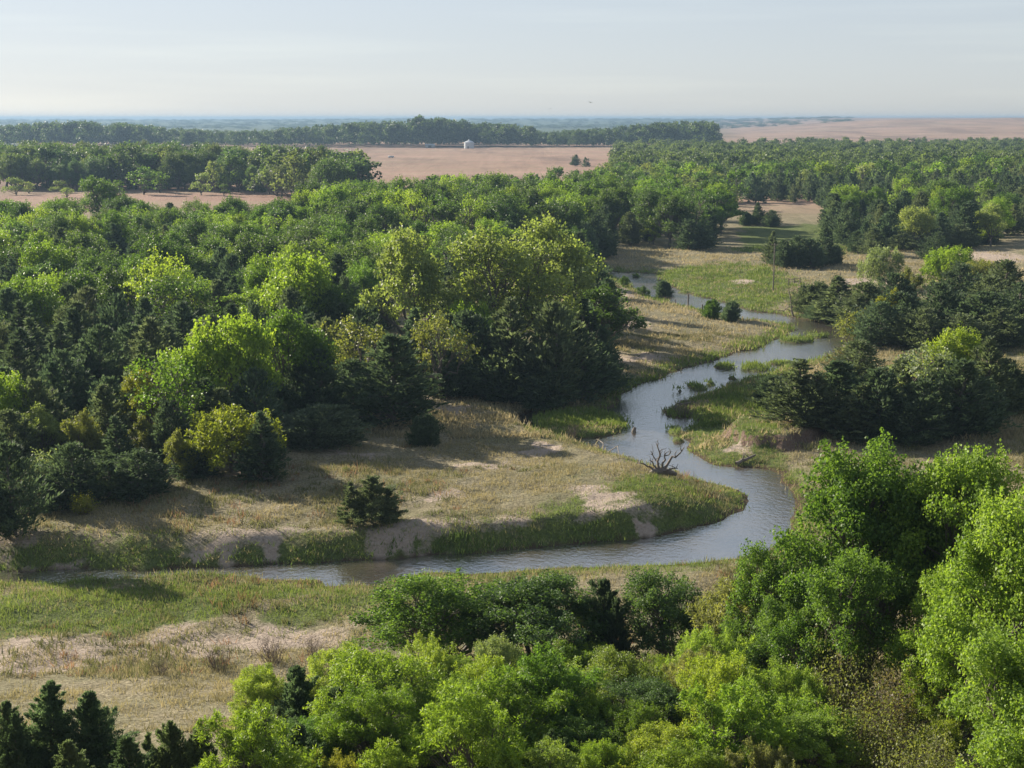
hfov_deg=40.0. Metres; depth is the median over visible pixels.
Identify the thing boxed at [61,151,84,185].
cottonwood tree
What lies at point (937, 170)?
cedar tree
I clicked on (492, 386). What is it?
cedar tree
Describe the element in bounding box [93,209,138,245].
elm tree
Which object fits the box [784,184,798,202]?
cedar tree
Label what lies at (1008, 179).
cedar tree
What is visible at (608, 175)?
elm tree
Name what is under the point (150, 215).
elm tree
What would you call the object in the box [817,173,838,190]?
cedar tree
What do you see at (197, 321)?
cedar tree
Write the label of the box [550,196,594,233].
elm tree
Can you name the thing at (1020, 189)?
cedar tree
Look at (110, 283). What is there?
elm tree
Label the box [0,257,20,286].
cedar tree
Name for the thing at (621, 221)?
cottonwood tree
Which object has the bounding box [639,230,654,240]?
cedar tree
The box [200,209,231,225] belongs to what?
elm tree
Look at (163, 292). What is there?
elm tree
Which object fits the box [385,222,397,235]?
cedar tree
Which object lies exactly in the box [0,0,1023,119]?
sky
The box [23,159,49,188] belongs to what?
cottonwood tree
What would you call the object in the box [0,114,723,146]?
treeline
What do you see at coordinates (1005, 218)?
ash tree
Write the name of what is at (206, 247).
elm tree
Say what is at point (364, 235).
elm tree
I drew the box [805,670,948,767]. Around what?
shrub
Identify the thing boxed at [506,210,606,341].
cottonwood tree
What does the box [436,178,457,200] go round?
elm tree
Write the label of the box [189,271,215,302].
cedar tree
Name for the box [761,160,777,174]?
ash tree
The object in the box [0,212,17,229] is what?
elm tree
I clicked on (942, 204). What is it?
ash tree
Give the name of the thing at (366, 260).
elm tree
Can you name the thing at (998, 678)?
cottonwood tree
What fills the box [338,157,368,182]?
cottonwood tree
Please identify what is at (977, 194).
cedar tree
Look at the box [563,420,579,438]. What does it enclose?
shrub
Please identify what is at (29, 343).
cedar tree
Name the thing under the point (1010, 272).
cedar tree
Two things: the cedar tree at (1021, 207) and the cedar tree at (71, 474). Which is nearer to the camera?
the cedar tree at (71, 474)
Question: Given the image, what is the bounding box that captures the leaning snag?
[777,290,797,316]
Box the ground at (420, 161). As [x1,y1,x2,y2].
[0,117,1023,767]
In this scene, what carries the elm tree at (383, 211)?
on the ground at (420, 161)
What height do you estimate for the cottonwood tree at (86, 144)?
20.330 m
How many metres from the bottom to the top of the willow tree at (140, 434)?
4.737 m
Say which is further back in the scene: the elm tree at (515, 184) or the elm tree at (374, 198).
the elm tree at (515, 184)
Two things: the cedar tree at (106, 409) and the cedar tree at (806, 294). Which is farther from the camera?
the cedar tree at (806, 294)
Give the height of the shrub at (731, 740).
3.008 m
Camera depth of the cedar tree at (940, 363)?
137.44 m
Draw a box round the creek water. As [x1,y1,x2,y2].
[0,271,854,585]
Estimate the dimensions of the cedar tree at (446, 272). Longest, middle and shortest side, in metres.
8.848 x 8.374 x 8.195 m
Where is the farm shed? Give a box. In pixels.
[425,144,434,147]
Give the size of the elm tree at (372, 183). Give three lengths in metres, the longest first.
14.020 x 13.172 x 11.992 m
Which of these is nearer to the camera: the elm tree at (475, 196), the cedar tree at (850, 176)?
the elm tree at (475, 196)
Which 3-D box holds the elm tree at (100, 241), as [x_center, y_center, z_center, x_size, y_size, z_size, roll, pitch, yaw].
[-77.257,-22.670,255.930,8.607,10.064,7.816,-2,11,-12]
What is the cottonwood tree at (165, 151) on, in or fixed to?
on the ground at (420, 161)
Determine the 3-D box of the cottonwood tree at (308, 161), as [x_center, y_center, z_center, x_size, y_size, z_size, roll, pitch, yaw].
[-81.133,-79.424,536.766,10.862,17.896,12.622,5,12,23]
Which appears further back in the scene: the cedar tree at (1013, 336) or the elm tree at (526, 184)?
the elm tree at (526, 184)
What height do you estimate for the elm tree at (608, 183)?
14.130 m
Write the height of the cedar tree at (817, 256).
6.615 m
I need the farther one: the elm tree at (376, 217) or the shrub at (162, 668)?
the elm tree at (376, 217)
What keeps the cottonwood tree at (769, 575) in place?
on the ground at (420, 161)
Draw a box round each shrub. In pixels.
[15,446,56,496]
[69,489,102,514]
[145,657,173,675]
[201,646,232,671]
[251,632,294,663]
[260,715,354,767]
[300,630,327,655]
[301,673,375,715]
[303,645,447,724]
[306,681,429,767]
[311,747,358,767]
[341,466,352,472]
[352,712,436,766]
[356,737,431,767]
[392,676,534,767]
[414,652,488,697]
[452,653,524,695]
[453,664,574,763]
[473,644,542,670]
[499,640,610,748]
[510,735,583,767]
[527,634,598,686]
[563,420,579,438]
[566,690,623,742]
[569,737,642,767]
[573,640,624,677]
[574,313,596,396]
[578,644,668,709]
[607,696,670,762]
[616,718,700,767]
[618,275,630,286]
[636,285,650,296]
[637,737,736,767]
[638,651,681,690]
[652,280,674,295]
[671,398,697,416]
[679,648,774,747]
[692,716,758,753]
[699,298,722,318]
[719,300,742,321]
[724,736,799,767]
[749,690,862,765]
[750,392,758,400]
[759,664,823,694]
[768,600,928,754]
[783,648,878,741]
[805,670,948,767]
[823,344,864,362]
[830,306,868,341]
[839,649,980,766]
[856,243,905,286]
[860,710,982,767]
[875,287,906,320]
[885,656,990,759]
[898,264,923,299]
[904,717,965,767]
[917,243,978,286]
[956,257,999,280]
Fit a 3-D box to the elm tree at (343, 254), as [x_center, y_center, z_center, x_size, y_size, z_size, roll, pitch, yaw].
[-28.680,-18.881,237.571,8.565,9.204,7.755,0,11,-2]
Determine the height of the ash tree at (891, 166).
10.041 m
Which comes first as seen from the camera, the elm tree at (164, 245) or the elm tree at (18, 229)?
the elm tree at (164, 245)
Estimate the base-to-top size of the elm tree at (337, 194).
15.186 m
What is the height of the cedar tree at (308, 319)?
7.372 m
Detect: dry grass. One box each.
[353,245,1023,451]
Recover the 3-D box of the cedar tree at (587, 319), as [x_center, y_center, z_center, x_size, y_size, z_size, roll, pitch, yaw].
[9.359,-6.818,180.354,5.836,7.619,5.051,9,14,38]
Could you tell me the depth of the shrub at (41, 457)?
111.04 m
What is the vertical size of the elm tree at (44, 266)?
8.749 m
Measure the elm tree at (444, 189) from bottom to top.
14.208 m
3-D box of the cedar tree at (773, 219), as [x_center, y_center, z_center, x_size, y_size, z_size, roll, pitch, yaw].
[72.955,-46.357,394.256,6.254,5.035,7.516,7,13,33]
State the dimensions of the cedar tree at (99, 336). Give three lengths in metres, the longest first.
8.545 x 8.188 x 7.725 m
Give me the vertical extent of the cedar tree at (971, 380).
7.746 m
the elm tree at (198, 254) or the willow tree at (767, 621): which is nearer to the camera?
the willow tree at (767, 621)
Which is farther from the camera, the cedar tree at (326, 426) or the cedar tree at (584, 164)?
the cedar tree at (584, 164)
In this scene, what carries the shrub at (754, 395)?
on the ground at (420, 161)
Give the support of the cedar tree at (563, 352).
on the ground at (420, 161)
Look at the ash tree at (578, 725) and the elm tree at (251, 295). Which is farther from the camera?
the elm tree at (251, 295)
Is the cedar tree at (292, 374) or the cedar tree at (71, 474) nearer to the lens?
the cedar tree at (71, 474)
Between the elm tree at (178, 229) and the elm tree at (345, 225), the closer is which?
the elm tree at (345, 225)
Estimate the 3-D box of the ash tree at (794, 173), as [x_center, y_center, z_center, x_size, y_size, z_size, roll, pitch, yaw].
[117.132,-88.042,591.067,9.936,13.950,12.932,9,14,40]
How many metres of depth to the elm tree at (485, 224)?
294.02 m
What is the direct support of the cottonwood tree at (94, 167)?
on the ground at (420, 161)
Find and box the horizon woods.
[0,116,853,128]
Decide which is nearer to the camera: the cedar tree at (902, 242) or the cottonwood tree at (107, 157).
the cedar tree at (902, 242)
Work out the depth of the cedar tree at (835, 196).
371.35 m
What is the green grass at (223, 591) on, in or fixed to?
on the ground at (420, 161)
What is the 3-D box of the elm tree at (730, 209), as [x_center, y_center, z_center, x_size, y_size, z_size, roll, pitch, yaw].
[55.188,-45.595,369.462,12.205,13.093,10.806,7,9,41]
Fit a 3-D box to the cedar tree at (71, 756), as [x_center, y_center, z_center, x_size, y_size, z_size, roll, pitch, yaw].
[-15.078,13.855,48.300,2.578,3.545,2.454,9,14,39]
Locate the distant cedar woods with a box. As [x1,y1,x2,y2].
[39,139,1023,192]
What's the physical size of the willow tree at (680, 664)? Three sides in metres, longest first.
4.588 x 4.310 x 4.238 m
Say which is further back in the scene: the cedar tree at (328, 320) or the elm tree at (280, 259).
the elm tree at (280, 259)
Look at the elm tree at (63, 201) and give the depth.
345.55 m
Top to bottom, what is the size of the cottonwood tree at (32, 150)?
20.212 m
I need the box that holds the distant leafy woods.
[607,136,1023,177]
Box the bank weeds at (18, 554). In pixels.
[0,270,850,569]
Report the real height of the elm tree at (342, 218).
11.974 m
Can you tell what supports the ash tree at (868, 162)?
on the ground at (420, 161)
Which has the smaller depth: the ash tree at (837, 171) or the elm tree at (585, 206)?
the elm tree at (585, 206)
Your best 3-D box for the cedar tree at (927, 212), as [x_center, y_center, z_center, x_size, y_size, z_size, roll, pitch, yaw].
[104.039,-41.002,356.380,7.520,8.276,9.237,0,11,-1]
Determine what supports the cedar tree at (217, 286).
on the ground at (420, 161)
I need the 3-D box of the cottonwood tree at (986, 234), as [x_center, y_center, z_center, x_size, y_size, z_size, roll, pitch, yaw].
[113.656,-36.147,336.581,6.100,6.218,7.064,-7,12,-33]
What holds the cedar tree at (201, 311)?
on the ground at (420, 161)
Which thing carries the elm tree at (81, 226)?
on the ground at (420, 161)
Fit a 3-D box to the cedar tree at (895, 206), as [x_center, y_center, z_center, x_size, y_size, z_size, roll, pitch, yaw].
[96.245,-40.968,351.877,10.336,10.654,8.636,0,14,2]
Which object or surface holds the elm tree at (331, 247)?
on the ground at (420, 161)
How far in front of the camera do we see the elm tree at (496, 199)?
318.42 m
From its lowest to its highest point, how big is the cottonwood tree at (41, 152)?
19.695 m
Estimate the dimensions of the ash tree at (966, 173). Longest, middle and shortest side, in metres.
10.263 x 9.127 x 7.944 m
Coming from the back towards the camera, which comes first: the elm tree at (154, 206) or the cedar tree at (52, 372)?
the elm tree at (154, 206)
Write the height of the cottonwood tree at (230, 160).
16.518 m
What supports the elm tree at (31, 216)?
on the ground at (420, 161)
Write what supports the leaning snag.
on the ground at (420, 161)
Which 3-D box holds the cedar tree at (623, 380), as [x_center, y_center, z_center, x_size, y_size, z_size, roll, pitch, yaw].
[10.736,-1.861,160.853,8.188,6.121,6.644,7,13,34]
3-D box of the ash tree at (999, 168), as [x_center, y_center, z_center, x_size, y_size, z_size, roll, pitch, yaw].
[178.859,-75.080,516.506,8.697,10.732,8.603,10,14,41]
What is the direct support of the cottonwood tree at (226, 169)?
on the ground at (420, 161)
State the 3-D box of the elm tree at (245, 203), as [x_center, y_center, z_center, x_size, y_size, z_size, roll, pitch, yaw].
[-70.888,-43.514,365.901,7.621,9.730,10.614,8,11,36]
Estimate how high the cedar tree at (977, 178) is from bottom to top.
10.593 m
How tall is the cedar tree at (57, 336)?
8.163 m
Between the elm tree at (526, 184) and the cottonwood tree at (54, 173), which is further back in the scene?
the cottonwood tree at (54, 173)
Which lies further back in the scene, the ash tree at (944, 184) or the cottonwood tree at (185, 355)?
the ash tree at (944, 184)
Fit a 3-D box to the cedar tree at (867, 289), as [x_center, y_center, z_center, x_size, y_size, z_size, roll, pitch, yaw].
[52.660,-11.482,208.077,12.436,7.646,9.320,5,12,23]
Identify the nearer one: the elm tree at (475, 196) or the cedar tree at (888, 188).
the elm tree at (475, 196)
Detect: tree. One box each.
[0,141,12,149]
[0,145,24,186]
[0,148,31,186]
[0,150,27,188]
[0,177,25,194]
[0,198,20,219]
[0,211,27,231]
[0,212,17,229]
[0,221,22,237]
[0,230,22,267]
[0,231,31,265]
[0,240,25,273]
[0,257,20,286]
[0,273,63,334]
[0,286,46,338]
[0,316,46,361]
[0,318,10,359]
[0,326,44,368]
[0,339,42,398]
[0,364,23,395]
[0,370,39,424]
[0,408,48,468]
[0,423,26,488]
[0,440,63,540]
[0,700,54,767]
[2,141,41,183]
[2,219,32,234]
[2,299,43,344]
[3,221,29,267]
[4,198,35,232]
[5,153,45,188]
[7,401,68,452]
[8,266,41,282]
[8,375,80,453]
[11,163,30,189]
[16,139,38,145]
[17,204,54,227]
[17,680,81,767]
[18,240,76,278]
[20,181,35,193]
[22,237,65,266]
[23,154,43,187]
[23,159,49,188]
[23,269,65,323]
[24,268,67,334]
[25,157,50,189]
[27,216,56,234]
[27,228,59,261]
[29,321,102,381]
[30,440,110,513]
[31,144,57,187]
[31,214,71,232]
[31,227,41,240]
[33,257,60,278]
[34,199,53,210]
[34,347,101,415]
[36,142,73,159]
[37,211,74,239]
[38,201,65,213]
[39,299,92,343]
[39,360,76,417]
[40,142,68,184]
[42,196,79,211]
[44,195,82,213]
[44,205,85,233]
[44,268,64,321]
[44,282,85,331]
[47,148,76,180]
[48,163,71,184]
[48,180,70,192]
[51,238,60,248]
[52,738,94,767]
[53,227,67,244]
[58,160,73,188]
[58,201,92,230]
[58,267,111,318]
[58,285,110,327]
[59,187,74,197]
[60,228,105,263]
[60,407,105,463]
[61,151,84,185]
[62,307,97,355]
[62,689,140,767]
[63,211,101,236]
[63,243,97,261]
[64,159,85,189]
[64,323,129,389]
[67,266,81,276]
[69,247,105,275]
[70,143,90,157]
[70,147,86,184]
[74,141,92,151]
[75,247,121,263]
[76,152,90,183]
[77,175,129,213]
[77,255,116,278]
[77,383,135,454]
[78,156,109,182]
[82,233,109,258]
[83,290,134,357]
[85,241,120,269]
[85,374,143,435]
[85,460,147,501]
[86,145,129,188]
[86,152,121,183]
[88,415,137,469]
[89,208,118,233]
[89,265,112,320]
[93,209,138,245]
[94,266,139,320]
[96,447,175,506]
[97,322,148,385]
[100,193,133,213]
[101,222,128,259]
[104,257,129,281]
[105,146,139,188]
[106,241,124,258]
[107,144,134,185]
[108,315,177,382]
[108,735,156,767]
[110,142,142,184]
[116,366,164,440]
[117,257,145,282]
[118,205,149,230]
[118,246,197,316]
[119,254,167,305]
[120,200,151,213]
[120,229,163,262]
[120,240,137,258]
[120,339,165,414]
[121,141,143,180]
[122,144,152,188]
[122,211,147,241]
[123,209,155,226]
[123,351,213,428]
[125,166,160,194]
[125,198,140,208]
[125,414,158,451]
[127,213,157,240]
[132,225,154,242]
[132,296,153,325]
[133,202,158,214]
[134,139,149,147]
[134,152,163,185]
[134,310,167,354]
[136,236,202,274]
[136,269,203,331]
[141,720,190,767]
[142,144,164,183]
[143,141,183,185]
[143,209,173,223]
[147,264,202,315]
[147,397,203,466]
[148,203,165,212]
[151,205,188,233]
[152,145,175,188]
[152,171,169,192]
[154,237,193,264]
[155,341,214,422]
[157,149,195,189]
[157,223,183,238]
[158,141,179,147]
[159,324,187,358]
[160,206,181,215]
[160,224,169,236]
[160,300,202,347]
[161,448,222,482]
[163,428,197,480]
[164,230,193,247]
[165,272,220,316]
[172,216,211,250]
[172,217,197,243]
[173,150,219,182]
[173,726,220,767]
[178,400,287,472]
[179,277,214,311]
[180,160,210,190]
[181,196,209,212]
[184,246,211,263]
[184,305,285,402]
[184,377,224,444]
[186,142,201,153]
[186,200,210,216]
[186,210,205,221]
[186,307,214,335]
[186,313,220,336]
[188,172,212,194]
[188,319,227,373]
[189,140,204,150]
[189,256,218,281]
[189,269,199,281]
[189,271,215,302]
[192,387,249,452]
[192,699,329,767]
[196,207,227,224]
[196,235,234,262]
[197,143,222,186]
[197,221,232,245]
[198,278,237,320]
[200,142,222,186]
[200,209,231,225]
[204,160,223,192]
[204,242,244,265]
[206,161,244,189]
[206,221,243,265]
[207,223,230,238]
[207,246,232,276]
[207,253,245,293]
[208,149,251,187]
[208,195,248,223]
[213,152,236,190]
[213,216,234,225]
[216,302,242,335]
[218,153,252,191]
[219,184,230,195]
[219,704,286,767]
[220,285,273,317]
[222,145,239,151]
[223,206,247,221]
[224,275,243,306]
[224,350,284,396]
[226,366,290,425]
[226,662,285,728]
[228,267,248,290]
[229,213,247,225]
[229,410,291,483]
[231,145,250,153]
[233,156,247,189]
[233,231,280,277]
[234,198,253,215]
[234,228,262,245]
[237,263,280,322]
[240,154,268,186]
[240,220,279,249]
[240,251,287,291]
[242,300,280,347]
[243,165,258,193]
[243,205,266,223]
[245,143,277,168]
[245,150,288,195]
[246,213,281,235]
[247,203,282,226]
[248,142,290,154]
[248,151,278,181]
[250,204,291,242]
[254,246,345,317]
[255,160,274,194]
[257,323,284,364]
[257,383,305,424]
[258,304,339,397]
[261,197,299,237]
[265,664,325,726]
[267,145,286,162]
[267,196,309,210]
[267,251,294,268]
[269,149,310,196]
[269,164,292,196]
[269,403,375,451]
[271,240,313,259]
[272,286,317,349]
[275,360,329,411]
[276,146,289,155]
[276,214,306,237]
[277,230,327,262]
[279,722,329,766]
[280,152,310,190]
[282,304,314,360]
[283,216,304,229]
[284,219,326,252]
[284,314,316,356]
[286,348,356,408]
[289,145,305,154]
[291,187,318,209]
[292,213,322,228]
[293,150,320,172]
[293,179,321,198]
[293,205,317,220]
[294,215,329,242]
[299,148,327,166]
[303,164,330,187]
[304,235,335,264]
[305,143,330,159]
[305,640,386,707]
[307,183,351,215]
[307,284,372,325]
[309,156,349,189]
[309,197,341,218]
[309,202,350,226]
[310,316,349,384]
[312,214,357,246]
[314,228,354,256]
[317,179,342,193]
[319,246,360,270]
[319,313,385,377]
[321,209,357,236]
[321,239,353,262]
[321,358,383,413]
[323,253,349,287]
[326,686,356,766]
[328,149,373,181]
[330,154,381,184]
[330,164,356,187]
[333,179,366,198]
[333,201,361,232]
[333,302,350,341]
[333,475,408,528]
[336,153,356,179]
[337,274,364,305]
[337,304,386,360]
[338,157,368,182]
[338,331,450,426]
[340,262,386,302]
[341,196,366,227]
[341,196,368,228]
[343,210,383,240]
[343,236,392,281]
[345,567,537,659]
[346,181,375,196]
[346,699,378,765]
[347,255,384,281]
[348,148,370,174]
[348,217,379,245]
[352,178,378,190]
[355,222,445,335]
[358,227,404,275]
[359,228,381,254]
[360,188,396,213]
[360,189,382,209]
[361,184,390,196]
[361,325,409,386]
[364,230,395,280]
[366,200,412,233]
[366,307,386,331]
[370,179,391,193]
[371,281,400,329]
[376,185,431,229]
[382,630,460,696]
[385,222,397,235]
[386,174,420,192]
[394,191,435,227]
[394,228,435,256]
[399,307,451,378]
[404,413,450,446]
[409,218,429,234]
[409,670,482,733]
[410,183,453,221]
[410,310,481,399]
[414,189,456,227]
[419,179,434,185]
[419,199,473,234]
[421,174,441,186]
[421,275,475,330]
[421,748,474,767]
[424,234,484,275]
[424,347,486,399]
[425,288,472,343]
[426,180,458,214]
[426,198,457,221]
[427,219,468,261]
[430,263,450,299]
[431,312,460,352]
[432,269,469,297]
[433,221,467,259]
[435,224,581,333]
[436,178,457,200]
[436,569,631,659]
[439,171,473,202]
[439,309,503,378]
[443,193,489,232]
[445,255,467,285]
[445,298,495,358]
[446,220,477,238]
[455,179,474,223]
[455,181,493,227]
[458,230,481,244]
[460,183,479,212]
[460,184,500,214]
[463,631,524,669]
[465,190,504,230]
[470,174,484,186]
[470,357,531,404]
[471,191,507,226]
[474,178,483,185]
[474,200,519,233]
[475,216,504,238]
[481,170,514,191]
[482,296,537,394]
[485,223,524,268]
[487,189,535,225]
[495,358,589,412]
[496,178,528,192]
[498,221,526,263]
[499,184,532,216]
[499,299,601,399]
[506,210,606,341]
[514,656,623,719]
[515,200,532,226]
[516,212,528,241]
[517,184,544,215]
[519,184,545,218]
[521,179,537,190]
[522,172,539,182]
[527,200,577,241]
[529,197,561,222]
[530,193,588,221]
[534,729,569,760]
[536,171,561,187]
[537,177,575,195]
[537,184,569,204]
[538,193,594,224]
[542,314,583,359]
[543,193,572,201]
[545,713,625,762]
[546,166,563,185]
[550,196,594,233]
[558,226,599,253]
[559,190,590,215]
[562,169,580,178]
[566,320,622,403]
[567,174,589,188]
[568,282,590,311]
[569,154,581,165]
[570,185,599,196]
[570,283,650,336]
[571,577,654,700]
[572,231,596,259]
[573,178,606,196]
[573,240,588,266]
[573,257,623,306]
[574,183,597,203]
[576,301,598,336]
[578,169,599,176]
[579,170,602,181]
[579,220,602,258]
[580,157,590,166]
[582,194,602,220]
[586,176,609,194]
[586,342,640,391]
[587,182,636,230]
[587,214,606,240]
[588,277,624,338]
[588,323,623,370]
[594,166,612,175]
[594,204,613,226]
[594,225,618,258]
[595,161,616,173]
[596,169,609,178]
[597,171,622,181]
[598,171,618,185]
[600,673,703,747]
[601,213,620,244]
[602,176,619,194]
[605,566,721,663]
[609,167,624,181]
[614,161,630,170]
[616,211,644,244]
[619,216,640,237]
[623,179,638,191]
[624,186,667,242]
[625,170,641,180]
[629,174,657,188]
[630,187,662,218]
[632,177,655,192]
[633,166,643,177]
[636,162,652,169]
[636,440,683,475]
[637,180,672,195]
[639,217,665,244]
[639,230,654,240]
[643,164,665,174]
[644,193,698,246]
[646,171,668,184]
[647,160,666,174]
[652,177,697,202]
[654,186,694,209]
[658,173,690,196]
[661,643,744,724]
[664,623,756,689]
[665,166,684,180]
[665,193,693,237]
[666,160,683,176]
[669,218,723,249]
[672,572,816,667]
[672,653,758,737]
[676,173,694,187]
[676,673,808,767]
[678,161,699,179]
[678,186,716,232]
[687,182,703,197]
[689,169,710,191]
[690,165,707,182]
[693,176,723,205]
[694,215,715,239]
[695,188,727,217]
[698,204,723,238]
[698,204,727,229]
[700,167,717,180]
[703,182,740,226]
[705,185,741,232]
[708,163,722,172]
[708,174,732,184]
[709,178,737,200]
[714,189,746,226]
[715,181,742,221]
[717,589,840,687]
[723,177,737,198]
[725,536,829,635]
[726,168,750,198]
[737,211,754,225]
[738,172,764,199]
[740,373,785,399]
[741,162,753,170]
[744,358,837,428]
[745,165,764,183]
[745,178,768,202]
[746,657,838,719]
[752,202,765,224]
[755,163,772,179]
[759,209,782,226]
[759,710,869,767]
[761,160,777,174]
[761,173,773,197]
[761,230,781,264]
[763,173,783,199]
[765,162,789,180]
[767,239,799,267]
[767,542,912,701]
[769,176,788,201]
[769,427,958,698]
[783,158,805,180]
[783,378,849,427]
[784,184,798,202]
[787,182,796,197]
[787,280,829,313]
[788,234,810,266]
[795,173,804,198]
[795,237,834,267]
[797,159,817,186]
[798,168,809,182]
[798,173,817,201]
[799,301,839,321]
[801,174,819,197]
[806,275,851,320]
[812,163,832,176]
[813,185,826,205]
[814,161,839,183]
[814,200,848,236]
[815,236,844,265]
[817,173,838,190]
[817,192,833,214]
[817,193,841,227]
[817,207,841,241]
[817,359,875,431]
[819,181,834,204]
[820,339,890,385]
[824,160,842,178]
[826,193,859,219]
[826,281,886,325]
[826,383,887,443]
[827,200,861,244]
[827,366,926,439]
[828,183,871,212]
[830,244,848,264]
[834,293,871,331]
[837,161,858,177]
[839,172,857,188]
[843,231,863,252]
[845,300,900,346]
[851,162,871,179]
[851,290,924,324]
[854,203,864,224]
[854,227,892,253]
[855,163,870,186]
[857,199,896,229]
[858,160,876,177]
[858,199,869,223]
[858,221,871,247]
[859,185,887,210]
[861,177,875,188]
[863,178,875,191]
[863,186,871,200]
[863,438,1023,732]
[865,162,876,176]
[867,183,885,206]
[868,158,895,177]
[869,203,895,232]
[870,554,924,689]
[871,211,905,245]
[872,272,929,313]
[872,356,934,395]
[873,171,884,181]
[873,175,885,186]
[875,313,941,346]
[881,307,944,351]
[881,375,970,445]
[881,553,997,755]
[882,159,900,176]
[882,340,965,402]
[883,183,894,207]
[884,176,892,186]
[886,173,919,203]
[886,178,899,204]
[886,231,924,250]
[889,165,899,177]
[889,199,907,226]
[895,190,913,211]
[895,204,939,240]
[897,166,910,178]
[898,168,930,188]
[900,186,923,204]
[905,161,921,172]
[908,357,1023,436]
[911,175,960,205]
[911,191,935,222]
[912,280,980,328]
[914,231,948,259]
[915,206,935,234]
[915,224,939,242]
[919,483,1023,720]
[920,163,933,182]
[922,161,946,176]
[923,321,982,372]
[927,185,950,212]
[929,171,938,181]
[929,184,974,220]
[930,168,941,180]
[930,358,960,412]
[931,260,993,303]
[932,211,948,233]
[934,155,962,177]
[934,217,946,241]
[935,312,1009,352]
[941,290,1023,334]
[942,224,984,248]
[943,202,984,243]
[946,204,960,224]
[949,169,974,185]
[949,619,1023,767]
[950,156,978,171]
[950,200,980,224]
[952,170,966,184]
[956,179,966,187]
[957,159,982,171]
[957,165,968,178]
[959,375,1010,433]
[962,274,1010,304]
[967,169,978,187]
[969,175,981,188]
[970,335,1023,414]
[971,151,990,168]
[972,178,987,204]
[973,200,1008,245]
[974,177,998,202]
[977,224,1003,244]
[978,189,995,204]
[978,306,1023,348]
[979,231,1005,243]
[981,258,1023,293]
[982,196,1014,222]
[982,196,1017,226]
[985,281,1023,321]
[986,169,994,177]
[986,188,1001,202]
[989,155,1013,174]
[990,165,1010,182]
[990,171,1001,186]
[991,357,1023,412]
[993,190,1023,213]
[997,167,1008,180]
[997,175,1019,194]
[1003,203,1023,234]
[1003,368,1023,407]
[1005,182,1017,193]
[1005,300,1023,334]
[1006,155,1018,175]
[1009,185,1023,198]
[1009,199,1023,231]
[1011,165,1023,181]
[1013,176,1023,194]
[1019,175,1023,193]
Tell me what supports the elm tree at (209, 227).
on the ground at (420, 161)
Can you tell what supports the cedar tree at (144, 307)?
on the ground at (420, 161)
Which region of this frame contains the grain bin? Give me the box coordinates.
[464,139,473,148]
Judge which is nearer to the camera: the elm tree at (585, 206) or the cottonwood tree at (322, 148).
the elm tree at (585, 206)
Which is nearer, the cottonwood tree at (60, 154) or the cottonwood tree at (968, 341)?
the cottonwood tree at (968, 341)
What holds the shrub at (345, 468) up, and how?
on the ground at (420, 161)
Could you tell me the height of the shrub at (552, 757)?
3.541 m
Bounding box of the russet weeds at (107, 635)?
[22,443,876,678]
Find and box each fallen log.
[596,439,619,456]
[735,453,755,464]
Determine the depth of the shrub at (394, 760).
48.94 m
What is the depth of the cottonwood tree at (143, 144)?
715.24 m
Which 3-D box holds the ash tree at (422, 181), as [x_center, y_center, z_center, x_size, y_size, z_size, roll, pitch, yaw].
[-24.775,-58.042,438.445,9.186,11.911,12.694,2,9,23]
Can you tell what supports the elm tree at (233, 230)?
on the ground at (420, 161)
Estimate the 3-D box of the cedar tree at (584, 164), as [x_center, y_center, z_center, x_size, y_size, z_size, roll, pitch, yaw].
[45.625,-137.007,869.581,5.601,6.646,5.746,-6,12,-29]
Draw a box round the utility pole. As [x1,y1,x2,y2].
[772,243,777,290]
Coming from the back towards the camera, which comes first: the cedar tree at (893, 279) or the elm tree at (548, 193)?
the elm tree at (548, 193)
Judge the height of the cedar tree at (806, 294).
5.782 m
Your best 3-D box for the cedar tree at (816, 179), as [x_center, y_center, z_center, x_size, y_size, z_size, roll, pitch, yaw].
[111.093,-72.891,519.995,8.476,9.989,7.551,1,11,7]
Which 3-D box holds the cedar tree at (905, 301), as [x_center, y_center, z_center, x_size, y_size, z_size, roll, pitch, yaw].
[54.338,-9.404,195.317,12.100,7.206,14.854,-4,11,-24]
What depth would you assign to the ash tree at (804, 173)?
576.86 m
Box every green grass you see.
[0,356,825,641]
[530,244,878,429]
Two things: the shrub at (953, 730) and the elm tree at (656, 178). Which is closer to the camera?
the shrub at (953, 730)
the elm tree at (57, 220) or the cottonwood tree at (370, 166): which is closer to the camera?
the elm tree at (57, 220)
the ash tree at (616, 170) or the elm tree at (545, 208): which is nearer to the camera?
the elm tree at (545, 208)
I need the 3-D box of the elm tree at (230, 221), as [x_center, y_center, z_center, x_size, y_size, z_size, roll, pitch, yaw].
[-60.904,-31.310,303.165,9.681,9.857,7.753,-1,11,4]
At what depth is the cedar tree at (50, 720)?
52.98 m
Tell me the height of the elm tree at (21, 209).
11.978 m
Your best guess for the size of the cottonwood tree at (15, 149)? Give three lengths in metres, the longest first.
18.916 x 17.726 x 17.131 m
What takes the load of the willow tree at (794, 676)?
on the ground at (420, 161)
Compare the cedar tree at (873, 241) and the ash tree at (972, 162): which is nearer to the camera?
the cedar tree at (873, 241)
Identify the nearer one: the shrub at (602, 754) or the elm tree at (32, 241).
the shrub at (602, 754)
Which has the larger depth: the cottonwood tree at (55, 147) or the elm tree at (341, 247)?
the cottonwood tree at (55, 147)
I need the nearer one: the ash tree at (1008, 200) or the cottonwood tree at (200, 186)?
the ash tree at (1008, 200)
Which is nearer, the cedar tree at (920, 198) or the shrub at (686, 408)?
the shrub at (686, 408)
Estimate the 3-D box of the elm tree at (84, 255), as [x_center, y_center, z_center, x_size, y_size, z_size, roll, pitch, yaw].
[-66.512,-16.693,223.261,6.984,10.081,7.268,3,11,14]

